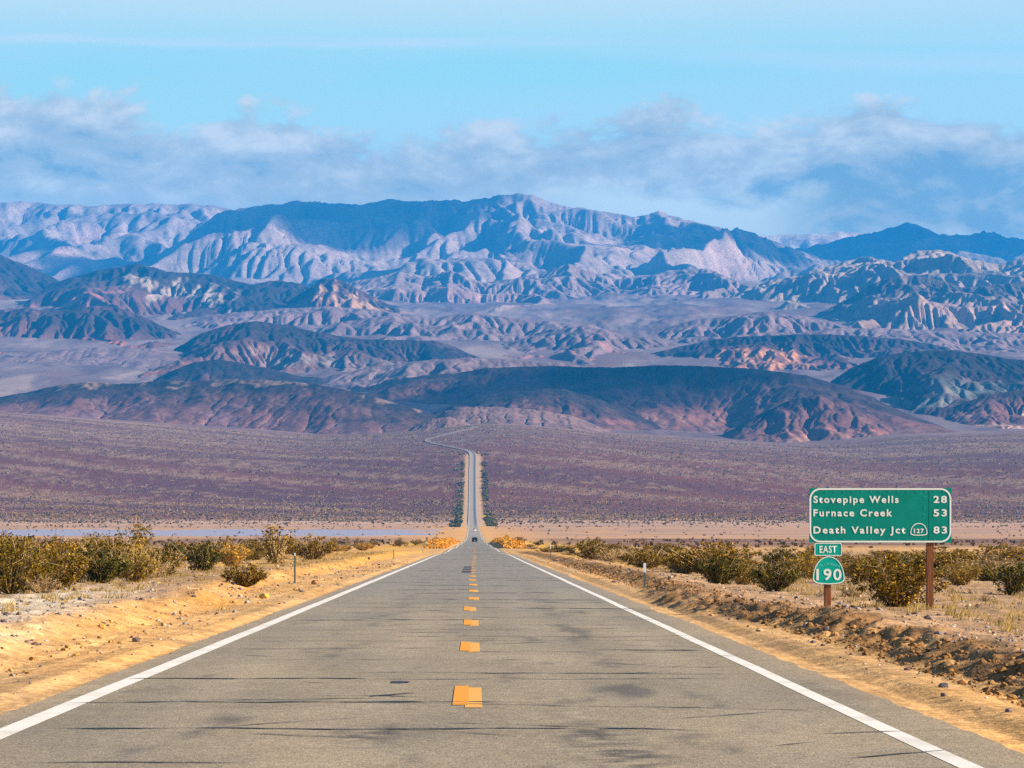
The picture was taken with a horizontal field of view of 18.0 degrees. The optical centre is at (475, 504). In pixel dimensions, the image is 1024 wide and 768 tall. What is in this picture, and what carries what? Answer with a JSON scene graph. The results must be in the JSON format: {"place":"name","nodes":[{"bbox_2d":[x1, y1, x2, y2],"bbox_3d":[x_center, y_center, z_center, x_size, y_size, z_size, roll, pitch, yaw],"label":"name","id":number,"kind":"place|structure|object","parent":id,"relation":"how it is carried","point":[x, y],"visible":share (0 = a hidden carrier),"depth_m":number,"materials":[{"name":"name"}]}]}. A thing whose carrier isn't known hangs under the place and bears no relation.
{"place":"outdoors","nodes":[
{"label":"outdoors","id":0,"kind":"place"},
{"bbox_2d":[0,255,58,303],"bbox_3d":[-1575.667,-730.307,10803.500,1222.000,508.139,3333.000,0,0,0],"label":"hill","id":1,"kind":"structure","parent":0,"point":[18,281],"depth_m":11752.28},
{"bbox_2d":[0,306,181,352],"bbox_3d":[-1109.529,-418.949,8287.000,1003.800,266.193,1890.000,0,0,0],"label":"hill","id":2,"kind":"structure","parent":0,"point":[112,325],"depth_m":8790.43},
{"bbox_2d":[0,347,185,371],"bbox_3d":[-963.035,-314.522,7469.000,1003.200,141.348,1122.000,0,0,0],"label":"hill","id":3,"kind":"structure","parent":0,"point":[142,359],"depth_m":7743.40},
{"bbox_2d":[0,201,230,280],"bbox_3d":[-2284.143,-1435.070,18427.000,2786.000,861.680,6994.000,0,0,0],"label":"mountain","id":4,"kind":"structure","parent":0,"point":[62,242],"depth_m":18438.55,"materials":[{"name":"stone"}]},
{"bbox_2d":[0,263,399,329],"bbox_3d":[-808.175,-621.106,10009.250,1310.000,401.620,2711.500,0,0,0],"label":"hill","id":5,"kind":"structure","parent":0,"point":[138,288],"depth_m":10498.97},
{"bbox_2d":[0,379,437,433],"bbox_3d":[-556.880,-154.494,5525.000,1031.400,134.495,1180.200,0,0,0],"label":"hill","id":6,"kind":"structure","parent":0,"point":[284,406],"depth_m":5480.28,"materials":[{"name":"stone"}]},
{"bbox_2d":[0,529,439,535],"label":"water","id":7,"kind":"structure","parent":0,"point":[195,532],"depth_m":1899.23,"materials":[{"name":"liquid"}]},
{"bbox_2d":[153,359,325,384],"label":"hill","id":8,"kind":"structure","parent":0,"point":[217,369],"depth_m":6845.47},
{"bbox_2d":[180,306,425,328],"bbox_3d":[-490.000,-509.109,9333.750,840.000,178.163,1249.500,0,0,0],"label":"hill","id":9,"kind":"structure","parent":0,"point":[324,315],"depth_m":9593.10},
{"bbox_2d":[138,321,478,377],"bbox_3d":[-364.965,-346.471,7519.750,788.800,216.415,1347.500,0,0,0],"label":"hill","id":10,"kind":"structure","parent":0,"point":[288,348],"depth_m":7778.57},
{"bbox_2d":[286,278,399,312],"bbox_3d":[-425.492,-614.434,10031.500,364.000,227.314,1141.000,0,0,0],"label":"hill","id":11,"kind":"structure","parent":0,"point":[333,292],"depth_m":10265.05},
{"bbox_2d":[408,417,469,430],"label":"hill","id":12,"kind":"structure","parent":0,"point":[444,422],"depth_m":4959.84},
{"bbox_2d":[309,313,575,340],"bbox_3d":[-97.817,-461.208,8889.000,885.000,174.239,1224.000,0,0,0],"label":"hill","id":13,"kind":"structure","parent":0,"point":[473,326],"depth_m":9102.74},
{"bbox_2d":[322,357,581,389],"bbox_3d":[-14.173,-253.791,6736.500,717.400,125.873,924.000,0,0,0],"label":"hill","id":14,"kind":"structure","parent":0,"point":[362,378],"depth_m":6846.13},
{"bbox_2d":[119,193,840,286],"bbox_3d":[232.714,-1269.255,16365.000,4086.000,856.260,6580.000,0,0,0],"label":"mountain","id":15,"kind":"structure","parent":0,"point":[482,240],"depth_m":16220.31,"materials":[{"name":"stone"}]},
{"bbox_2d":[0,293,1023,753],"bbox_3d":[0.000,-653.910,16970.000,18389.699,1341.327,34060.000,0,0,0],"label":"ground","id":16,"kind":"structure","parent":0,"point":[958,705],"depth_m":3261.65,"materials":[{"name":"soil"}]},
{"bbox_2d":[0,535,35,554],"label":"creosote bush","id":17,"kind":"object","parent":16,"relation":"on","point":[6,539],"visible":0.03,"depth_m":116.55,"materials":[{"name":"green plant"}]},
{"bbox_2d":[0,535,54,593],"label":"creosote bush","id":18,"kind":"object","parent":16,"relation":"on","point":[10,571],"visible":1,"depth_m":81.92,"materials":[{"name":"green plant"}]},
{"bbox_2d":[11,524,43,554],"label":"creosote bush","id":19,"kind":"object","parent":16,"relation":"on","point":[34,542],"visible":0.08,"depth_m":108.35,"materials":[{"name":"green plant"}]},
{"bbox_2d":[0,528,62,582],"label":"creosote bush","id":20,"kind":"object","parent":16,"relation":"on","point":[28,540],"visible":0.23,"depth_m":98.47,"materials":[{"name":"green plant"}]},
{"bbox_2d":[17,573,64,592],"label":"creosote bush","id":21,"kind":"object","parent":16,"relation":"on","point":[41,587],"visible":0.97,"depth_m":81.98,"materials":[{"name":"beige plant"}]},
{"bbox_2d":[37,524,71,554],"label":"creosote bush","id":22,"kind":"object","parent":16,"relation":"on","point":[49,541],"visible":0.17,"depth_m":113.22,"materials":[{"name":"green plant"}]},
{"bbox_2d":[20,538,94,589],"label":"creosote bush","id":23,"kind":"object","parent":16,"relation":"on","point":[79,567],"visible":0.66,"depth_m":87.27,"materials":[{"name":"green plant"}]},
{"bbox_2d":[49,537,95,551],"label":"creosote bush","id":24,"kind":"object","parent":16,"relation":"on","point":[71,542],"visible":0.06,"depth_m":143.32,"materials":[{"name":"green plant"}]},
{"bbox_2d":[77,537,101,548],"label":"creosote bush","id":25,"kind":"object","parent":16,"relation":"on","point":[89,542],"visible":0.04,"depth_m":150.44,"materials":[{"name":"green plant"}]},
{"bbox_2d":[75,529,110,547],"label":"creosote bush","id":26,"kind":"object","parent":16,"relation":"on","point":[91,538],"visible":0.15,"depth_m":184.24,"materials":[{"name":"green plant"}]},
{"bbox_2d":[67,543,137,583],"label":"creosote bush","id":27,"kind":"object","parent":16,"relation":"on","point":[103,573],"visible":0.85,"depth_m":93.27,"materials":[{"name":"green plant"}]},
{"bbox_2d":[71,540,143,574],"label":"creosote bush","id":28,"kind":"object","parent":16,"relation":"on","point":[111,551],"visible":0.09,"depth_m":120.42,"materials":[{"name":"green plant"}]},
{"bbox_2d":[91,531,135,559],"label":"creosote bush","id":29,"kind":"object","parent":16,"relation":"on","point":[118,543],"visible":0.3,"depth_m":120.86,"materials":[{"name":"green plant"}]},
{"bbox_2d":[108,543,162,581],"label":"creosote bush","id":30,"kind":"object","parent":16,"relation":"on","point":[142,567],"visible":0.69,"depth_m":103.93,"materials":[{"name":"yellow plant"}]},
{"bbox_2d":[114,512,156,548],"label":"creosote bush","id":31,"kind":"object","parent":16,"relation":"on","point":[138,534],"visible":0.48,"depth_m":193.40,"materials":[{"name":"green plant"}]},
{"bbox_2d":[108,537,163,555],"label":"creosote bush","id":32,"kind":"object","parent":16,"relation":"on","point":[140,541],"visible":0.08,"depth_m":145.16,"materials":[{"name":"green plant"}]},
{"bbox_2d":[126,541,159,561],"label":"creosote bush","id":33,"kind":"object","parent":16,"relation":"on","point":[135,550],"visible":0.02,"depth_m":129.33,"materials":[{"name":"green plant"}]},
{"bbox_2d":[146,558,174,577],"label":"creosote bush","id":34,"kind":"object","parent":16,"relation":"on","point":[160,572],"visible":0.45,"depth_m":108.32,"materials":[{"name":"beige plant"}]},
{"bbox_2d":[140,544,186,576],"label":"creosote bush","id":35,"kind":"object","parent":16,"relation":"on","point":[169,556],"visible":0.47,"depth_m":117.53,"materials":[{"name":"green plant"}]},
{"bbox_2d":[157,537,193,561],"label":"creosote bush","id":36,"kind":"object","parent":16,"relation":"on","point":[175,546],"visible":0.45,"depth_m":193.14,"materials":[{"name":"green plant"}]},
{"bbox_2d":[179,536,229,571],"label":"creosote bush","id":37,"kind":"object","parent":16,"relation":"on","point":[206,557],"visible":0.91,"depth_m":137.47,"materials":[{"name":"green plant"}]},
{"bbox_2d":[211,534,237,561],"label":"creosote bush","id":38,"kind":"object","parent":16,"relation":"on","point":[224,547],"visible":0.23,"depth_m":191.29,"materials":[{"name":"green plant"}]},
{"bbox_2d":[213,536,244,549],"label":"creosote bush","id":39,"kind":"object","parent":16,"relation":"on","point":[228,539],"visible":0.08,"depth_m":219.83,"materials":[{"name":"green plant"}]},
{"bbox_2d":[212,540,253,566],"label":"creosote bush","id":40,"kind":"object","parent":16,"relation":"on","point":[236,556],"visible":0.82,"depth_m":153.11,"materials":[{"name":"yellow plant"}]},
{"bbox_2d":[219,562,270,586],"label":"creosote bush","id":41,"kind":"object","parent":16,"relation":"on","point":[250,577],"visible":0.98,"depth_m":97.75,"materials":[{"name":"green plant"}]},
{"bbox_2d":[237,548,264,560],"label":"creosote bush","id":42,"kind":"object","parent":16,"relation":"on","point":[249,557],"visible":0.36,"depth_m":201.10,"materials":[{"name":"green plant"}]},
{"bbox_2d":[241,539,266,559],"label":"creosote bush","id":43,"kind":"object","parent":16,"relation":"on","point":[252,545],"visible":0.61,"depth_m":205.03,"materials":[{"name":"green plant"}]},
{"bbox_2d":[259,593,269,598],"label":"rock","id":44,"kind":"object","parent":16,"relation":"on","point":[265,595],"visible":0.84,"depth_m":86.23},
{"bbox_2d":[250,515,297,563],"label":"creosote bush","id":45,"kind":"object","parent":16,"relation":"on","point":[272,558],"visible":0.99,"depth_m":172.80,"materials":[{"name":"green plant"}]},
{"bbox_2d":[294,553,295,582],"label":"marker post","id":46,"kind":"object","parent":16,"relation":"on","point":[294,568],"visible":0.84,"depth_m":111.62,"materials":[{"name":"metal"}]},
{"bbox_2d":[288,533,336,559],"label":"creosote bush","id":47,"kind":"object","parent":16,"relation":"on","point":[312,550],"visible":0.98,"depth_m":208.21,"materials":[{"name":"green plant"}]},
{"bbox_2d":[355,542,371,549],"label":"creosote bush","id":48,"kind":"object","parent":16,"relation":"on","point":[366,547],"visible":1,"depth_m":467.40,"materials":[{"name":"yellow plant"}]},
{"bbox_2d":[447,452,497,526],"bbox_3d":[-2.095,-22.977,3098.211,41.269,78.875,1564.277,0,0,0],"label":"roadside scrub","id":49,"kind":"object","parent":16,"relation":"on","point":[457,521],"visible":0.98,"depth_m":3214.18,"materials":[{"name":"green plant"}]},
{"bbox_2d":[422,537,528,548],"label":"golden grass","id":50,"kind":"structure","parent":16,"relation":"on","point":[444,543],"depth_m":612.92,"materials":[{"name":"yellow plant"}]},
{"bbox_2d":[0,414,1023,527],"bbox_3d":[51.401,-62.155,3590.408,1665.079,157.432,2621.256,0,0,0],"label":"fan scrub","id":51,"kind":"object","parent":16,"relation":"on","point":[675,516],"visible":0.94,"depth_m":3506.55,"materials":[{"name":"brown plant"}]},
{"bbox_2d":[0,556,1023,711],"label":"gravel","id":52,"kind":"structure","parent":16,"relation":"on","point":[946,656],"depth_m":55.55,"materials":[{"name":"gravel"}]},
{"bbox_2d":[0,551,1023,634],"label":"dry grass","id":53,"kind":"structure","parent":16,"relation":"on","point":[1009,625],"depth_m":79.92,"materials":[{"name":"beige plant"}]},
{"bbox_2d":[11,527,1023,547],"bbox_3d":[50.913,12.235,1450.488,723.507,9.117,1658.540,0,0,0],"label":"playa scrub","id":54,"kind":"object","parent":16,"relation":"on","point":[955,542],"visible":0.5,"depth_m":1010.34,"materials":[{"name":"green plant"}]},
{"bbox_2d":[535,547,556,552],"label":"creosote bush","id":55,"kind":"object","parent":16,"relation":"on","point":[543,549],"visible":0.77,"depth_m":380.60,"materials":[{"name":"beige plant"}]},
{"bbox_2d":[542,544,570,551],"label":"creosote bush","id":56,"kind":"object","parent":16,"relation":"on","point":[561,549],"visible":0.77,"depth_m":413.01,"materials":[{"name":"beige plant"}]},
{"bbox_2d":[565,537,620,559],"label":"creosote bush","id":57,"kind":"object","parent":16,"relation":"on","point":[588,548],"visible":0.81,"depth_m":231.83,"materials":[{"name":"green plant"}]},
{"bbox_2d":[595,547,625,560],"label":"creosote bush","id":58,"kind":"object","parent":16,"relation":"on","point":[613,554],"visible":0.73,"depth_m":208.39,"materials":[{"name":"beige plant"}]},
{"bbox_2d":[617,543,670,568],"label":"creosote bush","id":59,"kind":"object","parent":16,"relation":"on","point":[642,556],"visible":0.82,"depth_m":165.47,"materials":[{"name":"green plant"}]},
{"bbox_2d":[643,563,645,587],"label":"marker post","id":60,"kind":"object","parent":16,"relation":"on","point":[644,567],"visible":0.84,"depth_m":103.95,"materials":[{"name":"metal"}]},
{"bbox_2d":[650,543,670,553],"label":"creosote bush","id":61,"kind":"object","parent":16,"relation":"on","point":[658,547],"visible":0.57,"depth_m":333.03,"materials":[{"name":"beige plant"}]},
{"bbox_2d":[664,545,683,553],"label":"creosote bush","id":62,"kind":"object","parent":16,"relation":"on","point":[669,549],"visible":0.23,"depth_m":264.82,"materials":[{"name":"green plant"}]},
{"bbox_2d":[662,542,686,551],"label":"creosote bush","id":63,"kind":"object","parent":16,"relation":"on","point":[666,546],"visible":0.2,"depth_m":279.30,"materials":[{"name":"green plant"}]},
{"bbox_2d":[660,548,704,574],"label":"creosote bush","id":64,"kind":"object","parent":16,"relation":"on","point":[681,569],"visible":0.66,"depth_m":133.07,"materials":[{"name":"green plant"}]},
{"bbox_2d":[652,550,754,571],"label":"creosote bush","id":65,"kind":"object","parent":16,"relation":"on","point":[663,564],"visible":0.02,"depth_m":140.62,"materials":[{"name":"green plant"}]},
{"bbox_2d":[665,539,761,574],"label":"creosote bush","id":66,"kind":"object","parent":16,"relation":"on","point":[729,555],"visible":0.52,"depth_m":132.02,"materials":[{"name":"green plant"}]},
{"bbox_2d":[694,550,749,584],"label":"creosote bush","id":67,"kind":"object","parent":16,"relation":"on","point":[724,572],"visible":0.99,"depth_m":103.90,"materials":[{"name":"green plant"}]},
{"bbox_2d":[731,563,761,584],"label":"grass tuft","id":68,"kind":"object","parent":16,"relation":"on","point":[743,579],"visible":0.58,"depth_m":105.41,"materials":[{"name":"green plant"}]},
{"bbox_2d":[745,557,804,591],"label":"creosote bush","id":69,"kind":"object","parent":16,"relation":"on","point":[784,579],"visible":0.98,"depth_m":90.13,"materials":[{"name":"green plant"}]},
{"bbox_2d":[758,545,804,566],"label":"creosote bush","id":70,"kind":"object","parent":16,"relation":"on","point":[783,552],"visible":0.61,"depth_m":176.48,"materials":[{"name":"green plant"}]},
{"bbox_2d":[788,549,848,578],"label":"creosote bush","id":71,"kind":"object","parent":16,"relation":"on","point":[809,569],"visible":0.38,"depth_m":117.53,"materials":[{"name":"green plant"}]},
{"bbox_2d":[782,549,854,567],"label":"creosote bush","id":72,"kind":"object","parent":16,"relation":"on","point":[802,555],"visible":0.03,"depth_m":133.44,"materials":[{"name":"green plant"}]},
{"bbox_2d":[778,549,862,576],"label":"creosote bush","id":73,"kind":"object","parent":16,"relation":"on","point":[845,557],"visible":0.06,"depth_m":125.10,"materials":[{"name":"green plant"}]},
{"bbox_2d":[838,577,872,596],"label":"grass tuft","id":74,"kind":"object","parent":16,"relation":"on","point":[854,592],"visible":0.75,"depth_m":83.75,"materials":[{"name":"beige plant"}]},
{"bbox_2d":[837,550,895,582],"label":"creosote bush","id":75,"kind":"object","parent":16,"relation":"on","point":[852,565],"visible":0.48,"depth_m":108.22,"materials":[{"name":"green plant"}]},
{"bbox_2d":[809,488,951,608],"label":"direction sign","id":76,"kind":"object","parent":16,"relation":"on","point":[838,517],"visible":0.99,"depth_m":70.00,"materials":[{"name":"green metal"}]},
{"bbox_2d":[867,549,898,555],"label":"creosote bush","id":77,"kind":"object","parent":16,"relation":"on","point":[873,553],"visible":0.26,"depth_m":255.96,"materials":[{"name":"green plant"}]},
{"bbox_2d":[862,550,905,561],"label":"creosote bush","id":78,"kind":"object","parent":16,"relation":"on","point":[880,557],"visible":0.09,"depth_m":167.58,"materials":[{"name":"green plant"}]},
{"bbox_2d":[874,549,919,555],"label":"creosote bush","id":79,"kind":"object","parent":16,"relation":"on","point":[913,551],"visible":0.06,"depth_m":170.29,"materials":[{"name":"beige plant"}]},
{"bbox_2d":[846,547,953,606],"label":"creosote bush","id":80,"kind":"object","parent":16,"relation":"on","point":[891,591],"visible":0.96,"depth_m":71.57,"materials":[{"name":"green plant"}]},
{"bbox_2d":[882,554,919,577],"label":"creosote bush","id":81,"kind":"object","parent":16,"relation":"on","point":[906,560],"visible":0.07,"depth_m":128.42,"materials":[{"name":"green plant"}]},
{"bbox_2d":[892,557,939,573],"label":"creosote bush","id":82,"kind":"object","parent":16,"relation":"on","point":[934,565],"visible":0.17,"depth_m":125.79,"materials":[{"name":"green plant"}]},
{"bbox_2d":[901,544,954,560],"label":"creosote bush","id":83,"kind":"object","parent":16,"relation":"on","point":[923,552],"visible":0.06,"depth_m":167.65,"materials":[{"name":"green plant"}]},
{"bbox_2d":[912,544,989,577],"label":"creosote bush","id":84,"kind":"object","parent":16,"relation":"on","point":[945,560],"visible":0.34,"depth_m":125.73,"materials":[{"name":"green plant"}]},
{"bbox_2d":[933,561,983,585],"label":"creosote bush","id":85,"kind":"object","parent":16,"relation":"on","point":[956,578],"visible":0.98,"depth_m":102.63,"materials":[{"name":"green plant"}]},
{"bbox_2d":[938,540,1023,566],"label":"creosote bush","id":86,"kind":"object","parent":16,"relation":"on","point":[998,551],"visible":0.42,"depth_m":150.00,"materials":[{"name":"green plant"}]},
{"bbox_2d":[946,553,1023,576],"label":"creosote bush","id":87,"kind":"object","parent":16,"relation":"on","point":[996,562],"visible":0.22,"depth_m":122.28,"materials":[{"name":"green plant"}]},
{"bbox_2d":[958,561,1016,581],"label":"creosote bush","id":88,"kind":"object","parent":16,"relation":"on","point":[985,571],"visible":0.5,"depth_m":110.67,"materials":[{"name":"green plant"}]},
{"bbox_2d":[986,558,1023,594],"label":"creosote bush","id":89,"kind":"object","parent":16,"relation":"on","point":[1011,581],"visible":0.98,"depth_m":87.25,"materials":[{"name":"green plant"}]},
{"bbox_2d":[0,426,1023,767],"bbox_3d":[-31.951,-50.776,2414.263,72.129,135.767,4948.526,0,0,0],"label":"road","id":90,"kind":"structure","parent":0,"point":[364,644],"depth_m":31.79,"materials":[{"name":"asphalt"}]},
{"bbox_2d":[0,472,469,738],"bbox_3d":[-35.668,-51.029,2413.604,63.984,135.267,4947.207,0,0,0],"label":"edge line","id":91,"kind":"object","parent":90,"relation":"on","point":[15,727],"visible":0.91,"depth_m":36.81,"materials":[{"name":"white paint"}]},
{"bbox_2d":[452,561,474,704],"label":"line","id":92,"kind":"object","parent":90,"relation":"on","point":[461,693],"visible":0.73,"depth_m":33.80,"materials":[{"name":"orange paint"}]},
{"bbox_2d":[465,556,481,706],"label":"old centre line","id":93,"kind":"object","parent":90,"relation":"on","point":[475,693],"visible":0.77,"depth_m":33.85,"materials":[{"name":"paint"}]},
{"bbox_2d":[83,553,948,764],"bbox_3d":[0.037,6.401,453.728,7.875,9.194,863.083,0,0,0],"label":"road crack sealant","id":94,"kind":"object","parent":90,"relation":"on","point":[468,673],"visible":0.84,"depth_m":31.28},
{"bbox_2d":[476,507,982,767],"bbox_3d":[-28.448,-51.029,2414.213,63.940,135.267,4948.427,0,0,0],"label":"edge line","id":95,"kind":"object","parent":90,"relation":"on","point":[946,756],"visible":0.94,"depth_m":31.34,"materials":[{"name":"white paint"}]},
{"bbox_2d":[0,0,1023,238],"label":"sky","id":96,"kind":"structure","parent":0,"point":[760,117],"materials":[{"name":"blue"}]},
{"bbox_2d":[434,406,608,431],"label":"hill","id":97,"kind":"structure","parent":0,"point":[493,415],"depth_m":5190.25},
{"bbox_2d":[431,388,661,430],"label":"hill","id":98,"kind":"structure","parent":0,"point":[599,413],"depth_m":5642.20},
{"bbox_2d":[346,264,753,314],"bbox_3d":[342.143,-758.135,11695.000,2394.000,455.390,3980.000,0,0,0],"label":"hill","id":99,"kind":"structure","parent":0,"point":[568,281],"depth_m":12686.52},
{"bbox_2d":[501,324,677,365],"bbox_3d":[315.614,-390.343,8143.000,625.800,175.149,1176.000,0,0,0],"label":"hill","id":100,"kind":"structure","parent":0,"point":[578,344],"depth_m":8380.45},
{"bbox_2d":[351,365,958,433],"bbox_3d":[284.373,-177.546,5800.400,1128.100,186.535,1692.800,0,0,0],"label":"hill","id":101,"kind":"structure","parent":0,"point":[707,399],"depth_m":5942.06,"materials":[{"name":"stone"}]},
{"bbox_2d":[646,312,851,343],"bbox_3d":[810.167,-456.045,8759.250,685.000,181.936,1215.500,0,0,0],"label":"hill","id":102,"kind":"structure","parent":0,"point":[743,325],"depth_m":9010.82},
{"bbox_2d":[651,334,964,370],"bbox_3d":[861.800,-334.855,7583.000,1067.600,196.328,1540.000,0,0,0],"label":"hill","id":103,"kind":"structure","parent":0,"point":[818,352],"depth_m":7975.40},
{"bbox_2d":[721,395,896,442],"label":"hill","id":104,"kind":"structure","parent":0,"point":[814,418],"depth_m":5377.04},
{"bbox_2d":[760,232,861,248],"bbox_3d":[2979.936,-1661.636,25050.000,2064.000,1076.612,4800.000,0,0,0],"label":"mountain","id":105,"kind":"structure","parent":0,"point":[794,241],"depth_m":25869.16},
{"bbox_2d":[722,250,1023,309],"bbox_3d":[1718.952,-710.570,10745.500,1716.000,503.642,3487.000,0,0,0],"label":"hill","id":106,"kind":"structure","parent":0,"point":[837,283],"depth_m":11432.76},
{"bbox_2d":[795,222,1023,263],"bbox_3d":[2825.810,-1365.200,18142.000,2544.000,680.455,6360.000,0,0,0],"label":"mountain","id":107,"kind":"structure","parent":0,"point":[892,244],"depth_m":18702.98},
{"bbox_2d":[795,328,1023,353],"bbox_3d":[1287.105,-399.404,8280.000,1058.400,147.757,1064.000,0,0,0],"label":"hill","id":108,"kind":"structure","parent":0,"point":[985,341],"depth_m":8501.19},
{"bbox_2d":[814,275,1023,332],"bbox_3d":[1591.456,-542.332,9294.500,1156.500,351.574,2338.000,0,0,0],"label":"hill","id":109,"kind":"structure","parent":0,"point":[913,302],"depth_m":9548.29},
{"bbox_2d":[830,350,1023,417],"bbox_3d":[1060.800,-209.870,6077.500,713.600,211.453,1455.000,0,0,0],"label":"hill","id":110,"kind":"structure","parent":0,"point":[936,383],"depth_m":6378.32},
{"bbox_2d":[945,390,1023,428],"bbox_3d":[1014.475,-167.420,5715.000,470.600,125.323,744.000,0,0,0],"label":"hill","id":111,"kind":"structure","parent":0,"point":[1003,410],"depth_m":5796.63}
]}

